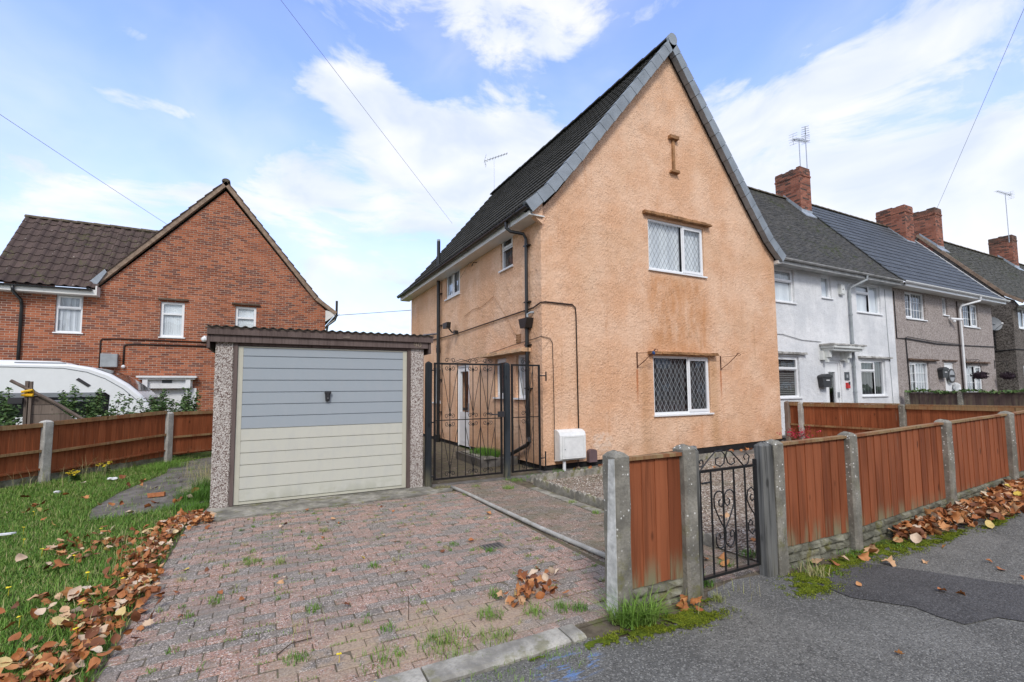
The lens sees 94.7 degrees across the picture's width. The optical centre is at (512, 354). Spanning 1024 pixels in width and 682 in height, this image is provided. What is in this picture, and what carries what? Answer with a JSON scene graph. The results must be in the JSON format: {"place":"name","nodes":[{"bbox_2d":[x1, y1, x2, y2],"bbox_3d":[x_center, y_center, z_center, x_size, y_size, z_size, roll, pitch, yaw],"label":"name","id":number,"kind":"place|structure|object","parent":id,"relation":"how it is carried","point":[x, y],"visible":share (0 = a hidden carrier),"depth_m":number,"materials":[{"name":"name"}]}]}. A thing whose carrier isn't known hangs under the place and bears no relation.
{"place":"outdoors","nodes":[
{"label":"outdoors","id":0,"kind":"place"},
{"bbox_2d":[88,457,210,520],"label":"side path","id":1,"kind":"structure","parent":0,"point":[97,511],"depth_m":7.55,"materials":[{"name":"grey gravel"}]},
{"bbox_2d":[198,484,453,523],"bbox_3d":[-2.510,2.159,6.941,3.450,0.094,0.910,2,-5,-27],"label":"concrete apron","id":2,"kind":"object","parent":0,"point":[240,511],"visible":0.52,"depth_m":6.70,"materials":[{"name":"grey concrete"}]},
{"bbox_2d":[424,361,431,486],"bbox_3d":[-1.397,1.190,7.849,0.105,2.180,0.105,2,-5,-27],"label":"gate post","id":3,"kind":"object","parent":2,"relation":"on","point":[428,425],"visible":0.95,"depth_m":7.81,"materials":[{"name":"metal"}]},
{"bbox_2d":[432,358,504,480],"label":"iron gate","id":4,"kind":"structure","parent":3,"relation":"attached to","point":[501,414],"depth_m":8.23,"materials":[{"name":"black metal"}]},
{"bbox_2d":[281,0,451,222],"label":"overhead cable","id":5,"kind":"object","parent":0,"point":[355,97],"visible":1,"depth_m":14.45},
{"bbox_2d":[88,436,759,681],"bbox_3d":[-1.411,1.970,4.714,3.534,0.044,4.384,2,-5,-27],"label":"driveway","id":6,"kind":"structure","parent":0,"point":[431,534],"depth_m":3.73,"materials":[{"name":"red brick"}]},
{"bbox_2d":[131,610,140,621],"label":"fallen leaf","id":7,"kind":"object","parent":6,"relation":"on","point":[135,616],"visible":0.98,"depth_m":3.25,"materials":[{"name":"brown plant"}]},
{"bbox_2d":[479,542,506,550],"bbox_3d":[-0.196,1.961,4.795,0.230,0.043,0.170,2,-5,-27],"label":"drain cover","id":8,"kind":"object","parent":6,"relation":"on","point":[498,545],"visible":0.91,"depth_m":4.78,"materials":[{"name":"grey metal"}]},
{"bbox_2d":[0,438,894,681],"bbox_3d":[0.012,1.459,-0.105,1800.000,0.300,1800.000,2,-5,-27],"label":"ground","id":9,"kind":"structure","parent":0,"point":[199,454],"depth_m":5.24,"materials":[{"name":"green plant"}]},
{"bbox_2d":[0,387,22,425],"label":"shrub","id":10,"kind":"object","parent":9,"relation":"on","point":[7,417],"visible":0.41,"depth_m":10.03,"materials":[{"name":"green plant"}]},
{"bbox_2d":[7,379,82,423],"bbox_3d":[-9.840,1.461,10.010,1.306,1.885,0.175,2,-5,-27],"label":"wooden frame","id":11,"kind":"object","parent":9,"relation":"on","point":[37,404],"visible":0.91,"depth_m":9.98,"materials":[{"name":"brown wood"}]},
{"bbox_2d":[67,469,80,481],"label":"ragwort","id":12,"kind":"object","parent":9,"relation":"on","point":[76,476],"visible":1,"depth_m":8.44,"materials":[{"name":"yellow plant"}]},
{"bbox_2d":[0,360,165,424],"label":"caravan","id":13,"kind":"object","parent":9,"relation":"on","point":[50,379],"visible":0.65,"depth_m":12.83,"materials":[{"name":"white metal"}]},
{"bbox_2d":[0,392,109,416],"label":"side window","id":14,"kind":"structure","parent":13,"relation":"in","point":[107,396],"depth_m":12.83,"materials":[{"name":"black glass"}]},
{"bbox_2d":[96,368,160,405],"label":"front window","id":15,"kind":"structure","parent":13,"relation":"in","point":[137,385],"depth_m":14.14,"materials":[{"name":"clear glass"}]},
{"bbox_2d":[58,384,108,418],"bbox_3d":[-9.903,1.589,10.825,1.371,1.823,1.192,2,-5,-27],"label":"shrub","id":16,"kind":"object","parent":9,"relation":"on","point":[94,407],"visible":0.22,"depth_m":10.80,"materials":[{"name":"green plant"}]},
{"bbox_2d":[0,455,209,681],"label":"lawn grass","id":17,"kind":"structure","parent":9,"relation":"on","point":[9,646],"depth_m":4.72,"materials":[{"name":"green plant"}]},
{"bbox_2d":[0,656,15,667],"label":"fallen leaf","id":18,"kind":"object","parent":17,"relation":"on","point":[8,660],"visible":0.97,"depth_m":2.69,"materials":[{"name":"beige plant"}]},
{"bbox_2d":[35,651,53,663],"bbox_3d":[-2.711,1.770,2.742,0.090,0.058,0.130,29,12,-10],"label":"fallen leaf","id":19,"kind":"object","parent":17,"relation":"on","point":[45,656],"visible":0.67,"depth_m":2.74,"materials":[{"name":"brown plant"}]},
{"bbox_2d":[60,662,77,673],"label":"fallen leaf","id":20,"kind":"object","parent":17,"relation":"on","point":[71,666],"visible":1,"depth_m":2.66,"materials":[{"name":"brown plant"}]},
{"bbox_2d":[67,585,81,600],"bbox_3d":[-3.311,1.818,3.549,0.086,0.164,0.037,13,-44,2],"label":"fallen leaf","id":21,"kind":"object","parent":17,"relation":"on","point":[74,590],"visible":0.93,"depth_m":3.57,"materials":[{"name":"beige plant"}]},
{"bbox_2d":[84,605,99,616],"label":"fallen leaf","id":22,"kind":"object","parent":17,"relation":"on","point":[94,609],"visible":0.96,"depth_m":3.30,"materials":[{"name":"brown plant"}]},
{"bbox_2d":[90,637,105,645],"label":"fallen leaf","id":23,"kind":"object","parent":17,"relation":"on","point":[97,640],"visible":1,"depth_m":2.92,"materials":[{"name":"brown plant"}]},
{"label":"fallen leaf","id":24,"kind":"object","parent":17,"relation":"on","visible":0},
{"bbox_2d":[11,651,26,660],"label":"fallen leaf","id":25,"kind":"object","parent":24,"relation":"on","point":[16,656],"visible":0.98,"depth_m":2.75,"materials":[{"name":"orange plant"}]},
{"bbox_2d":[0,410,212,488],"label":"garden fence","id":26,"kind":"object","parent":9,"relation":"on","point":[47,447],"visible":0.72,"depth_m":9.36,"materials":[{"name":"wood"}]},
{"bbox_2d":[100,392,135,416],"bbox_3d":[-9.459,1.692,11.165,1.420,1.643,1.139,3,-5,-41],"label":"shrub","id":27,"kind":"object","parent":9,"relation":"on","point":[122,408],"visible":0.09,"depth_m":11.18,"materials":[{"name":"green plant"}]},
{"bbox_2d":[133,395,167,412],"bbox_3d":[-9.113,1.781,11.760,1.316,1.558,1.224,2,-5,-27],"label":"shrub","id":28,"kind":"object","parent":9,"relation":"on","point":[141,404],"visible":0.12,"depth_m":11.65,"materials":[{"name":"green plant"}]},
{"bbox_2d":[0,178,337,410],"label":"brick house","id":29,"kind":"structure","parent":9,"relation":"on","point":[147,305],"depth_m":16.45,"materials":[{"name":"red brick"}]},
{"bbox_2d":[52,295,83,333],"bbox_3d":[-14.345,-1.315,15.287,0.750,1.264,0.192,2,-5,-27],"label":"window","id":30,"kind":"structure","parent":29,"relation":"in","point":[69,309],"depth_m":15.33,"materials":[{"name":"white plastic"}]},
{"bbox_2d":[0,114,165,223],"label":"overhead cable","id":31,"kind":"object","parent":29,"relation":"attached to","point":[75,164],"visible":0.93,"depth_m":12.57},
{"bbox_2d":[100,353,118,366],"bbox_3d":[-13.303,0.178,15.563,0.430,0.440,0.163,2,-5,-27],"label":"meter box","id":32,"kind":"object","parent":29,"relation":"attached to","point":[108,360],"visible":1,"depth_m":15.49,"materials":[{"name":"white plastic"}]},
{"bbox_2d":[152,389,188,410],"bbox_3d":[-11.889,2.030,16.370,1.080,1.700,0.075,2,-5,-27],"label":"door","id":33,"kind":"structure","parent":29,"relation":"in","point":[176,394],"depth_m":16.42,"materials":[{"name":"white plastic"}]},
{"bbox_2d":[158,302,184,338],"bbox_3d":[-11.913,-1.218,16.547,0.770,1.274,0.192,2,-5,-27],"label":"window","id":34,"kind":"structure","parent":29,"relation":"in","point":[172,313],"depth_m":16.59,"materials":[{"name":"white plastic"}]},
{"bbox_2d":[235,306,255,327],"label":"window","id":35,"kind":"structure","parent":29,"relation":"in","point":[244,316],"depth_m":17.65,"materials":[{"name":"white plastic"}]},
{"bbox_2d":[148,387,201,456],"bbox_3d":[-8.551,1.705,11.921,1.201,1.848,1.322,-3,-5,28],"label":"shrub","id":36,"kind":"object","parent":9,"relation":"on","point":[184,407],"visible":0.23,"depth_m":11.91,"materials":[{"name":"green plant"}]},
{"bbox_2d":[205,324,433,508],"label":"garage","id":37,"kind":"structure","parent":9,"relation":"on","point":[299,413],"depth_m":7.07,"materials":[{"name":"paint"}]},
{"bbox_2d":[233,346,406,504],"bbox_3d":[-2.797,1.009,7.147,2.412,2.213,0.094,2,-5,-27],"label":"garage door","id":38,"kind":"structure","parent":37,"relation":"in","point":[311,422],"depth_m":7.10,"materials":[{"name":"paint"}]},
{"bbox_2d":[369,667,426,681],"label":"edging stone","id":39,"kind":"object","parent":9,"relation":"on","point":[414,675],"visible":1,"depth_m":2.60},
{"bbox_2d":[8,454,828,641],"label":"dry stems","id":40,"kind":"object","parent":9,"relation":"on","point":[201,472],"visible":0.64,"depth_m":5.00,"materials":[{"name":"beige plant"}]},
{"bbox_2d":[432,472,547,487],"bbox_3d":[-0.321,2.231,8.376,2.340,0.062,0.180,2,-5,-27],"label":"gate threshold","id":41,"kind":"object","parent":9,"relation":"on","point":[476,481],"visible":0.36,"depth_m":8.23,"materials":[{"name":"grey concrete"}]},
{"bbox_2d":[503,363,510,477],"bbox_3d":[-0.099,1.229,8.580,0.110,2.187,0.110,2,-5,-27],"label":"gate post","id":42,"kind":"object","parent":41,"relation":"on","point":[506,421],"visible":0.94,"depth_m":8.54,"materials":[{"name":"black metal"}]},
{"bbox_2d":[511,360,546,472],"bbox_3d":[0.319,1.119,8.816,0.762,2.064,0.050,2,-5,-27],"label":"iron side panel","id":43,"kind":"object","parent":42,"relation":"attached to","point":[512,435],"visible":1,"depth_m":8.77,"materials":[{"name":"black paint"}]},
{"bbox_2d":[421,628,571,681],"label":"edging stone","id":44,"kind":"object","parent":9,"relation":"on","point":[453,669],"visible":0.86,"depth_m":2.79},
{"bbox_2d":[108,458,908,681],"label":"weeds","id":45,"kind":"object","parent":9,"relation":"on","point":[198,496],"visible":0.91,"depth_m":3.67,"materials":[{"name":"green plant"}]},
{"bbox_2d":[0,447,1023,681],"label":"leaf litter","id":46,"kind":"object","parent":9,"relation":"on","point":[984,502],"visible":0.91,"depth_m":4.74,"materials":[{"name":"brown plant"}]},
{"bbox_2d":[85,626,99,638],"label":"fallen leaf","id":47,"kind":"object","parent":46,"relation":"on","point":[88,634],"visible":0.98,"depth_m":3.02,"materials":[{"name":"brown plant"}]},
{"bbox_2d":[533,478,553,491],"bbox_3d":[0.507,2.130,7.646,0.045,0.205,0.590,2,-5,-27],"label":"edging board","id":48,"kind":"object","parent":9,"relation":"on","point":[543,484],"visible":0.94,"depth_m":7.63,"materials":[{"name":"concrete"}]},
{"bbox_2d":[530,472,558,482],"bbox_3d":[0.567,2.173,8.244,0.590,0.205,0.045,2,-5,-29],"label":"edging board","id":49,"kind":"object","parent":9,"relation":"on","point":[549,476],"visible":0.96,"depth_m":8.24,"materials":[{"name":"concrete"}]},
{"bbox_2d":[552,484,575,499],"bbox_3d":[0.780,2.090,7.113,0.045,0.205,0.590,2,-5,-27],"label":"edging board","id":50,"kind":"object","parent":9,"relation":"on","point":[563,491],"visible":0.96,"depth_m":7.08,"materials":[{"name":"concrete"}]},
{"bbox_2d":[558,624,586,643],"bbox_3d":[0.392,1.850,3.071,0.108,0.106,0.190,2,-5,-27],"label":"edging stone","id":51,"kind":"object","parent":9,"relation":"on","point":[573,633],"visible":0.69,"depth_m":3.05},
{"bbox_2d":[559,469,585,478],"bbox_3d":[1.084,2.191,8.549,0.590,0.206,0.045,2,-5,-29],"label":"edging board","id":52,"kind":"object","parent":9,"relation":"on","point":[572,473],"visible":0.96,"depth_m":8.53,"materials":[{"name":"concrete"}]},
{"bbox_2d":[575,491,601,508],"bbox_3d":[1.068,2.049,6.588,0.045,0.205,0.590,2,-5,-27],"label":"edging board","id":53,"kind":"object","parent":9,"relation":"on","point":[589,499],"visible":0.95,"depth_m":6.56,"materials":[{"name":"concrete"}]},
{"bbox_2d":[397,33,785,470],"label":"rendered house","id":54,"kind":"structure","parent":9,"relation":"on","point":[581,259],"depth_m":11.18,"materials":[{"name":"paint"}]},
{"bbox_2d":[444,270,459,300],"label":"window","id":55,"kind":"structure","parent":54,"relation":"in","point":[453,282],"depth_m":14.07,"materials":[{"name":"white plastic"}]},
{"bbox_2d":[458,365,469,446],"bbox_3d":[-1.319,1.407,13.084,0.120,2.260,0.960,2,-5,-27],"label":"door","id":56,"kind":"structure","parent":54,"relation":"in","point":[461,415],"depth_m":13.29,"materials":[{"name":"white plastic"}]},
{"bbox_2d":[493,358,505,398],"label":"window","id":57,"kind":"structure","parent":54,"relation":"in","point":[500,361],"depth_m":11.19,"materials":[{"name":"white plastic"}]},
{"bbox_2d":[498,237,513,272],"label":"window","id":58,"kind":"structure","parent":54,"relation":"in","point":[507,247],"depth_m":11.03,"materials":[{"name":"white plastic"}]},
{"bbox_2d":[513,355,524,399],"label":"window","id":59,"kind":"structure","parent":54,"relation":"in","point":[521,357],"depth_m":10.31,"materials":[{"name":"white plastic"}]},
{"bbox_2d":[554,428,585,470],"bbox_3d":[1.157,1.900,9.353,0.615,0.840,0.250,2,-5,-27],"label":"meter box","id":60,"kind":"object","parent":54,"relation":"attached to","point":[570,444],"visible":0.91,"depth_m":9.25,"materials":[{"name":"plastic"}]},
{"bbox_2d":[587,449,596,461],"bbox_3d":[1.635,2.060,9.677,0.200,0.260,0.095,2,-5,-27],"label":"cable cover","id":61,"kind":"object","parent":54,"relation":"attached to","point":[591,455],"visible":1,"depth_m":9.63,"materials":[{"name":"brown plastic"}]},
{"bbox_2d":[648,218,707,277],"bbox_3d":[3.937,-2.538,11.334,1.910,1.244,0.172,2,-5,-27],"label":"window","id":62,"kind":"structure","parent":54,"relation":"in","point":[672,248],"depth_m":11.39,"materials":[{"name":"white plastic"}]},
{"bbox_2d":[653,355,713,416],"bbox_3d":[4.003,0.725,11.119,1.920,1.384,0.172,2,-5,-27],"label":"window","id":63,"kind":"structure","parent":54,"relation":"in","point":[681,384],"depth_m":11.18,"materials":[{"name":"white plastic"}]},
{"bbox_2d":[585,466,602,474],"bbox_3d":[1.609,2.205,8.839,0.590,0.208,0.045,2,-5,-29],"label":"edging board","id":64,"kind":"object","parent":9,"relation":"on","point":[596,470],"visible":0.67,"depth_m":8.77,"materials":[{"name":"concrete"}]},
{"bbox_2d":[528,454,756,560],"bbox_3d":[4.973,2.042,8.165,8.350,0.218,4.580,2,-5,-27],"label":"gravel bed","id":65,"kind":"object","parent":9,"relation":"on","point":[739,507],"visible":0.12,"depth_m":6.98,"materials":[{"name":"grey gravel"}]},
{"bbox_2d":[777,426,820,439],"bbox_3d":[7.341,2.000,11.980,1.563,0.432,0.998,0,-4,-2],"label":"flowering plant","id":66,"kind":"object","parent":65,"relation":"on","point":[799,432],"visible":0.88,"depth_m":11.94,"materials":[{"name":"plant"}]},
{"bbox_2d":[602,444,703,616],"bbox_3d":[1.079,1.321,3.547,0.864,1.260,0.185,2,-5,-27],"label":"garden fence","id":67,"kind":"object","parent":9,"relation":"on","point":[652,527],"visible":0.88,"depth_m":3.49,"materials":[{"name":"wood"}]},
{"bbox_2d":[699,450,760,580],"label":"iron gate","id":68,"kind":"structure","parent":67,"relation":"attached to","point":[748,565],"depth_m":3.87,"materials":[{"name":"black metal"}]},
{"bbox_2d":[703,531,715,547],"bbox_3d":[1.894,1.927,4.993,0.045,0.205,0.590,2,-5,-27],"label":"edging board","id":69,"kind":"object","parent":9,"relation":"on","point":[707,539],"visible":0.2,"depth_m":4.77,"materials":[{"name":"concrete"}]},
{"bbox_2d":[747,166,903,434],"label":"terraced house","id":70,"kind":"structure","parent":9,"relation":"on","point":[824,326],"depth_m":15.31,"materials":[{"name":"white paint"}]},
{"bbox_2d":[774,267,797,303],"bbox_3d":[7.999,-2.052,13.990,1.130,1.054,0.192,2,-5,-27],"label":"window","id":71,"kind":"structure","parent":70,"relation":"in","point":[782,277],"depth_m":14.12,"materials":[{"name":"white plastic"}]},
{"bbox_2d":[778,356,803,398],"bbox_3d":[8.021,0.655,13.794,1.230,1.244,0.192,2,-5,-27],"label":"window","id":72,"kind":"structure","parent":70,"relation":"in","point":[788,373],"depth_m":13.94,"materials":[{"name":"white plastic"}]},
{"bbox_2d":[817,374,832,386],"bbox_3d":[9.576,0.781,14.428,0.540,0.410,0.186,2,-5,-27],"label":"post box","id":73,"kind":"object","parent":70,"relation":"attached to","point":[824,380],"visible":1,"depth_m":14.35,"materials":[{"name":"black metal"}]},
{"bbox_2d":[821,276,833,299],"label":"window","id":74,"kind":"structure","parent":70,"relation":"in","point":[824,280],"depth_m":15.13,"materials":[{"name":"white plastic"}]},
{"bbox_2d":[824,360,840,402],"bbox_3d":[10.062,1.232,14.824,0.870,2.120,0.120,2,-5,-27],"label":"door","id":75,"kind":"structure","parent":70,"relation":"in","point":[832,366],"depth_m":14.94,"materials":[{"name":"white plastic"}]},
{"bbox_2d":[855,283,883,315],"bbox_3d":[12.143,-1.900,16.138,1.630,1.034,0.192,2,-5,-27],"label":"window","id":76,"kind":"structure","parent":70,"relation":"in","point":[867,301],"depth_m":16.23,"materials":[{"name":"white plastic"}]},
{"bbox_2d":[860,360,888,396],"bbox_3d":[12.191,0.794,15.957,1.630,1.234,0.192,2,-5,-27],"label":"window","id":77,"kind":"structure","parent":70,"relation":"in","point":[872,372],"depth_m":16.05,"materials":[{"name":"white plastic"}]},
{"bbox_2d":[754,410,1023,576],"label":"garden fence","id":78,"kind":"object","parent":9,"relation":"on","point":[823,497],"visible":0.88,"depth_m":4.83,"materials":[{"name":"wood"}]},
{"bbox_2d":[784,401,1023,440],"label":"garden fence","id":79,"kind":"object","parent":9,"relation":"on","point":[830,419],"visible":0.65,"depth_m":11.00,"materials":[{"name":"wood"}]},
{"bbox_2d":[812,204,1009,404],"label":"terraced house","id":80,"kind":"structure","parent":9,"relation":"on","point":[933,294],"depth_m":18.92,"materials":[{"name":"grey concrete"}]},
{"bbox_2d":[904,291,927,320],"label":"window","id":81,"kind":"structure","parent":80,"relation":"in","point":[913,301],"depth_m":17.75,"materials":[{"name":"white plastic"}]},
{"bbox_2d":[909,362,928,389],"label":"window","id":82,"kind":"structure","parent":80,"relation":"in","point":[918,370],"depth_m":17.58,"materials":[{"name":"white plastic"}]},
{"bbox_2d":[937,367,948,377],"bbox_3d":[16.503,0.667,18.047,0.540,0.410,0.186,2,-5,-27],"label":"post box","id":83,"kind":"object","parent":80,"relation":"attached to","point":[942,372],"visible":1,"depth_m":17.96,"materials":[{"name":"black metal"}]},
{"bbox_2d":[944,363,953,390],"bbox_3d":[17.124,1.401,18.491,0.810,2.200,0.120,2,-5,-27],"label":"door","id":84,"kind":"structure","parent":80,"relation":"in","point":[949,386],"depth_m":18.56,"materials":[{"name":"white plastic"}]},
{"bbox_2d":[948,369,960,390],"bbox_3d":[17.289,0.991,18.451,0.684,0.910,0.248,2,-5,-27],"label":"door sign","id":85,"kind":"object","parent":80,"relation":"attached to","point":[951,378],"visible":0.93,"depth_m":18.45,"materials":[{"name":"white plastic"}]},
{"bbox_2d":[962,303,980,328],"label":"window","id":86,"kind":"structure","parent":80,"relation":"in","point":[969,311],"depth_m":19.87,"materials":[{"name":"white plastic"}]},
{"bbox_2d":[966,365,981,389],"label":"window","id":87,"kind":"structure","parent":80,"relation":"in","point":[973,384],"depth_m":19.64,"materials":[{"name":"white plastic"}]},
{"bbox_2d":[966,358,988,379],"bbox_3d":[18.699,0.555,18.879,0.579,0.882,0.538,-2,-4,16],"label":"hanging basket","id":88,"kind":"object","parent":80,"relation":"attached to","point":[978,375],"visible":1,"depth_m":18.79,"materials":[{"name":"black paint"}]},
{"bbox_2d":[994,360,1015,379],"bbox_3d":[21.139,0.637,20.145,0.576,0.902,0.580,-1,-4,11],"label":"hanging basket","id":89,"kind":"object","parent":80,"relation":"attached to","point":[1006,375],"visible":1,"depth_m":20.06,"materials":[{"name":"black paint"}]},
{"bbox_2d":[904,391,1023,415],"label":"garden fence","id":90,"kind":"object","parent":9,"relation":"on","point":[974,398],"visible":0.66,"depth_m":15.04,"materials":[{"name":"wood"}]},
{"bbox_2d":[904,388,1023,393],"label":"ivy","id":91,"kind":"object","parent":90,"relation":"attached to","point":[967,390],"visible":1,"depth_m":14.94,"materials":[{"name":"green plant"}]},
{"bbox_2d":[913,207,1023,390],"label":"end house","id":92,"kind":"structure","parent":9,"relation":"on","point":[998,269],"depth_m":24.09,"materials":[{"name":"grey concrete"}]},
{"bbox_2d":[936,9,1023,209],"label":"overhead cable","id":93,"kind":"object","parent":92,"relation":"attached to","point":[984,99],"visible":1,"depth_m":17.37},
{"bbox_2d":[992,317,1002,329],"bbox_3d":[22.677,-1.474,22.058,0.638,0.659,0.587,2,-5,-27],"label":"satellite dish","id":94,"kind":"object","parent":92,"relation":"attached to","point":[997,323],"visible":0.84,"depth_m":22.14,"materials":[{"name":"white metal"}]},
{"bbox_2d":[1017,307,1023,329],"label":"window","id":95,"kind":"structure","parent":92,"relation":"in","point":[1020,310],"depth_m":22.50,"materials":[{"name":"white plastic"}]},
{"bbox_2d":[423,447,528,482],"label":"back yard","id":96,"kind":"structure","parent":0,"point":[455,467],"depth_m":9.36,"materials":[{"name":"grey concrete"}]},
{"bbox_2d":[456,450,517,467],"bbox_3d":[-0.596,2.304,10.518,0.865,0.248,1.542,2,-5,-27],"label":"raised bed","id":97,"kind":"object","parent":96,"relation":"on","point":[461,457],"visible":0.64,"depth_m":9.97,"materials":[{"name":"concrete"}]},
{"bbox_2d":[468,446,499,456],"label":"grass","id":98,"kind":"structure","parent":0,"point":[487,450],"depth_m":10.45,"materials":[{"name":"green plant"}]},
{"bbox_2d":[0,0,1023,334],"label":"sky","id":99,"kind":"structure","parent":0,"point":[162,102],"materials":[{"name":"blue"}]},
{"bbox_2d":[529,487,603,513],"bbox_3d":[0.751,2.116,6.859,0.160,0.056,1.770,2,-5,-27],"label":"concrete strip","id":100,"kind":"object","parent":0,"point":[566,499],"visible":0.5,"depth_m":6.79,"materials":[{"name":"grey concrete"}]},
{"bbox_2d":[452,480,753,586],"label":"path","id":101,"kind":"structure","parent":0,"point":[542,506],"depth_m":6.02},
{"bbox_2d":[450,485,604,557],"bbox_3d":[0.047,1.997,5.845,0.072,0.053,4.155,2,-5,-30],"label":"edging strip","id":102,"kind":"object","parent":101,"relation":"on","point":[562,537],"visible":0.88,"depth_m":5.38,"materials":[{"name":"concrete"}]},
{"bbox_2d":[518,438,785,481],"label":"house path","id":103,"kind":"structure","parent":0,"point":[738,452],"depth_m":9.79,"materials":[{"name":"grey concrete"}]},
{"bbox_2d":[599,513,759,571],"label":"path by bed","id":104,"kind":"structure","parent":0,"point":[707,549],"depth_m":4.45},
{"bbox_2d":[493,532,911,669],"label":"dirt verge","id":105,"kind":"structure","parent":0,"point":[597,629],"depth_m":3.25,"materials":[{"name":"green plant"}]},
{"bbox_2d":[576,574,696,630],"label":"tall grass","id":106,"kind":"structure","parent":105,"relation":"on","point":[631,621],"depth_m":3.20,"materials":[{"name":"green plant"}]},
{"bbox_2d":[454,499,1023,681],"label":"pavement","id":107,"kind":"structure","parent":0,"point":[778,635],"depth_m":2.96,"materials":[{"name":"grey asphalt"}]},
{"bbox_2d":[529,512,1017,660],"bbox_3d":[2.820,1.823,4.146,6.079,0.122,0.471,2,-5,-26],"label":"moss","id":108,"kind":"object","parent":107,"relation":"on","point":[590,644],"visible":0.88,"depth_m":3.74,"materials":[{"name":"green plant"}]},
{"bbox_2d":[910,533,921,542],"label":"fallen leaf","id":109,"kind":"object","parent":108,"relation":"on","point":[915,537],"visible":1,"depth_m":4.75,"materials":[{"name":"beige plant"}]},
{"bbox_2d":[815,563,1023,623],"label":"asphalt repair","id":110,"kind":"structure","parent":107,"relation":"on","point":[981,600],"depth_m":3.66,"materials":[{"name":"grey asphalt"}]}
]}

